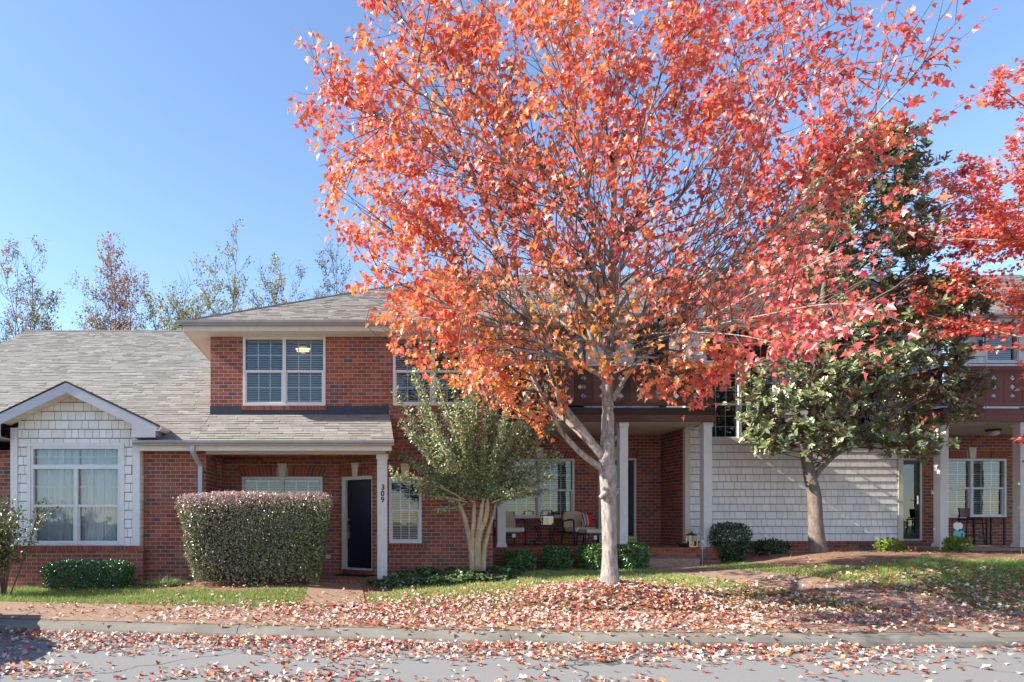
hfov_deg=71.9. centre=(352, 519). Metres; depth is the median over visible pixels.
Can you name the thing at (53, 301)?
background tree
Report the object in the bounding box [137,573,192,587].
grass clump
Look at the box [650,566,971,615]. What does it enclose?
path
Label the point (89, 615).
pavement
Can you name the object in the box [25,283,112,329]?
background tree
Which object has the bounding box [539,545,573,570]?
boxwood
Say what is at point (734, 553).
round bush
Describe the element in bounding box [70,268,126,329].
background tree
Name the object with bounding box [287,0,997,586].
maple tree
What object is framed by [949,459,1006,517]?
window
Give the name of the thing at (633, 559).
boxwood
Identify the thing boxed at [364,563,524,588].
ivy
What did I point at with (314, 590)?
path
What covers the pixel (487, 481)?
crape myrtle
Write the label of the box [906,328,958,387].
window
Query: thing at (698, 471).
townhouse
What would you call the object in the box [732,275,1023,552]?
townhouse
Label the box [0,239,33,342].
background tree
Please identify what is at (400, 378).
window
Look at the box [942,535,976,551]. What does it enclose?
shrub
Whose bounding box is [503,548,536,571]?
boxwood
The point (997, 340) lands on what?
window
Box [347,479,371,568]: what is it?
door
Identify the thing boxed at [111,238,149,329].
background tree
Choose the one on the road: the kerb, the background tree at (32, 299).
the kerb
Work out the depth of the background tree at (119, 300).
32.38 m
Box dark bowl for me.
[677,540,688,546]
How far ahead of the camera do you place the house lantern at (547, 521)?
17.23 m
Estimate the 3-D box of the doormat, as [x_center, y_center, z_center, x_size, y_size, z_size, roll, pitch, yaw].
[0.022,1.226,14.950,0.840,0.012,0.440,0,0,32]
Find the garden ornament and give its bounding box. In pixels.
[698,536,707,564]
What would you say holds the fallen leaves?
on the road
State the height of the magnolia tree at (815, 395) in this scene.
9.427 m
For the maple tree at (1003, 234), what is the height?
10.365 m
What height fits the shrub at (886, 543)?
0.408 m
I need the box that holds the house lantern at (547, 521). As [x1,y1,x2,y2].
[540,510,553,525]
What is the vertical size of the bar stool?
0.931 m
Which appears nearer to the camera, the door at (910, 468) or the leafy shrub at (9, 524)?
the leafy shrub at (9, 524)
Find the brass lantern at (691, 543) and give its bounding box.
[685,528,697,546]
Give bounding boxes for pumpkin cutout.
[953,521,964,538]
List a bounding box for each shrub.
[0,494,58,596]
[750,537,791,555]
[872,537,905,551]
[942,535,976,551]
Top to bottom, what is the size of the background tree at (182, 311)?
13.165 m
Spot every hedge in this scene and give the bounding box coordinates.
[38,559,136,591]
[174,490,333,584]
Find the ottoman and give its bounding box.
[576,528,601,544]
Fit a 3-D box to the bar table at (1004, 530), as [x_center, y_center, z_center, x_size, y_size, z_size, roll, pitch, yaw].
[16.041,0.294,17.200,0.740,0.700,0.440,0,0,0]
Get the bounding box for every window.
[30,446,120,544]
[242,477,321,532]
[243,337,324,405]
[389,477,421,542]
[393,337,473,405]
[506,459,573,517]
[550,329,587,406]
[631,325,658,388]
[705,325,775,439]
[820,325,882,439]
[903,335,925,375]
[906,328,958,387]
[949,332,1017,362]
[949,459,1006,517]
[988,338,1023,361]
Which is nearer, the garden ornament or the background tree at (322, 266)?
the garden ornament
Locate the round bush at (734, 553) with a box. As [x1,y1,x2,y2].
[708,521,752,562]
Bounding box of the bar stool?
[957,508,985,544]
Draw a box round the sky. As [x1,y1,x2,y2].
[0,0,1023,380]
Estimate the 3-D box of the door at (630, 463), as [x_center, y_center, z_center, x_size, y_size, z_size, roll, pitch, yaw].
[7.013,-0.488,18.133,0.873,2.135,0.194,0,0,0]
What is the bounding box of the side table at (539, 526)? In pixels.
[532,525,558,544]
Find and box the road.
[0,632,1023,681]
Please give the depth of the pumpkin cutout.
15.68 m
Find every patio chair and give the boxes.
[493,511,525,544]
[561,511,597,544]
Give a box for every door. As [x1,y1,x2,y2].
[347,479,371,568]
[601,461,632,540]
[903,461,918,538]
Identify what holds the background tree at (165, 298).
on the ground at (846, 557)
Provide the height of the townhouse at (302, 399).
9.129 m
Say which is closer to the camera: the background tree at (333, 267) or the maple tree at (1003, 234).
the maple tree at (1003, 234)
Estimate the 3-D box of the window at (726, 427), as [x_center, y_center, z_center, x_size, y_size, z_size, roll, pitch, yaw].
[9.442,-3.334,17.087,2.043,3.216,0.945,0,0,0]
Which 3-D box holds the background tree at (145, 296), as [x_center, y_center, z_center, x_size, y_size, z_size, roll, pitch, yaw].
[-8.149,-5.856,33.166,5.839,14.332,3.694,0,0,0]
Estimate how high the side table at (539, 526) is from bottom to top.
0.494 m
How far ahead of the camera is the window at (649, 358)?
18.23 m
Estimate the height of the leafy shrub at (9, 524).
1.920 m
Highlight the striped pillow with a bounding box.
[581,512,593,526]
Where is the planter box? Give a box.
[628,536,636,542]
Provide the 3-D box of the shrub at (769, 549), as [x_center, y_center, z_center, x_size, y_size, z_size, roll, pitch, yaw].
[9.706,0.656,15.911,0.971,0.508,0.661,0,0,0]
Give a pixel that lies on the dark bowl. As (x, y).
(682, 544)
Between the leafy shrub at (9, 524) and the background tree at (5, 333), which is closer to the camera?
the leafy shrub at (9, 524)
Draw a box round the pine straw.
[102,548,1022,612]
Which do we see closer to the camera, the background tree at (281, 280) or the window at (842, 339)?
the window at (842, 339)
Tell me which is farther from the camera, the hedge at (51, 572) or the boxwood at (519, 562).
the boxwood at (519, 562)
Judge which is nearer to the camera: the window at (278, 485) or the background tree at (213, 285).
the window at (278, 485)
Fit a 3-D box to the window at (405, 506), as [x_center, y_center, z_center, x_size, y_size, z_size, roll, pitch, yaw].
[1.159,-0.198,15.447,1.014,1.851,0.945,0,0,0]
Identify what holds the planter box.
on the townhouse at (698, 471)
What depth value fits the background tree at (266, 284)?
34.33 m
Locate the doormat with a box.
[334,573,374,576]
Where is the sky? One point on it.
(161, 125)
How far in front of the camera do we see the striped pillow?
17.17 m
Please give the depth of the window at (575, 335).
18.23 m
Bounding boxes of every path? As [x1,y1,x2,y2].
[303,581,364,604]
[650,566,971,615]
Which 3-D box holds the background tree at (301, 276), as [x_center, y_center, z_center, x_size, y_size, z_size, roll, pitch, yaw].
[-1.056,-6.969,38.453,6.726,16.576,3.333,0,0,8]
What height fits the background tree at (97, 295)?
14.121 m
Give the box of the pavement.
[0,601,1023,631]
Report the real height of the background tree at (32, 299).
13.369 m
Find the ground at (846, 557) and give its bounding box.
[0,551,1023,632]
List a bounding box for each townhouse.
[0,330,219,587]
[176,276,509,583]
[422,248,928,568]
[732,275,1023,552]
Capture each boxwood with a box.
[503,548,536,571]
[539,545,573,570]
[575,542,601,570]
[617,541,651,569]
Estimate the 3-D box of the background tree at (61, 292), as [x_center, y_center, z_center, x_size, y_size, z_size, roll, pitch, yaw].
[-14.055,-5.951,36.231,6.775,14.542,3.768,0,0,0]
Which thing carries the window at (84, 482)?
in the townhouse at (100, 430)
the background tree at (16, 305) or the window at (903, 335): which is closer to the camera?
the window at (903, 335)
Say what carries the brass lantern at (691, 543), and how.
on the townhouse at (698, 471)
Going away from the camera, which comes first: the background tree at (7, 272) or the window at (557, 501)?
the window at (557, 501)
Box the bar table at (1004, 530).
[967,517,1011,544]
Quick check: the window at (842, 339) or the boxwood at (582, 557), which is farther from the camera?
the window at (842, 339)
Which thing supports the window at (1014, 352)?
in the townhouse at (979, 472)
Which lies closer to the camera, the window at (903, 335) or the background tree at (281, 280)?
the window at (903, 335)
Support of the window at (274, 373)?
in the townhouse at (302, 399)
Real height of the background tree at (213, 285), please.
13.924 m
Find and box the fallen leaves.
[0,550,1023,681]
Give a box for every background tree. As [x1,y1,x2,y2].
[0,232,30,339]
[0,235,60,343]
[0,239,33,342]
[10,285,70,336]
[15,266,149,329]
[21,275,52,331]
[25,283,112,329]
[64,256,278,329]
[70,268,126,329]
[95,231,142,329]
[110,284,196,329]
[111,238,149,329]
[128,242,231,329]
[130,265,201,329]
[165,289,283,329]
[169,280,228,329]
[216,252,311,310]
[220,219,285,311]
[244,265,279,307]
[276,258,309,303]
[307,242,347,297]
[313,225,352,297]
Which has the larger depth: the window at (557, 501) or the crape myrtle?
the window at (557, 501)
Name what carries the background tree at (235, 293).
on the ground at (846, 557)
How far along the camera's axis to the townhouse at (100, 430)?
14.07 m
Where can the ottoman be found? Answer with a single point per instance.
(593, 531)
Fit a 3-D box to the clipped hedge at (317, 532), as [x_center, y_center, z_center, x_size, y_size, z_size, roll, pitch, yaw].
[-1.889,0.364,13.299,3.053,1.871,1.178,0,0,0]
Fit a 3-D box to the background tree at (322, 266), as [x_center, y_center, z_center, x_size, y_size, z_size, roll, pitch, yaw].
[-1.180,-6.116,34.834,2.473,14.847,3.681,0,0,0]
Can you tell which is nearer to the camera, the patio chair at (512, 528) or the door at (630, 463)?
the patio chair at (512, 528)
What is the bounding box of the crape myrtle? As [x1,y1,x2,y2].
[385,321,563,570]
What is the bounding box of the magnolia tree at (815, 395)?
[719,112,998,552]
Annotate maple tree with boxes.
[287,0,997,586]
[880,57,1023,461]
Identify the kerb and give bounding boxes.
[0,619,1023,647]
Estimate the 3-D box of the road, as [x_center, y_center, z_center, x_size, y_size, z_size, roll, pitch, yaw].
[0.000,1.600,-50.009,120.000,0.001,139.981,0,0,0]

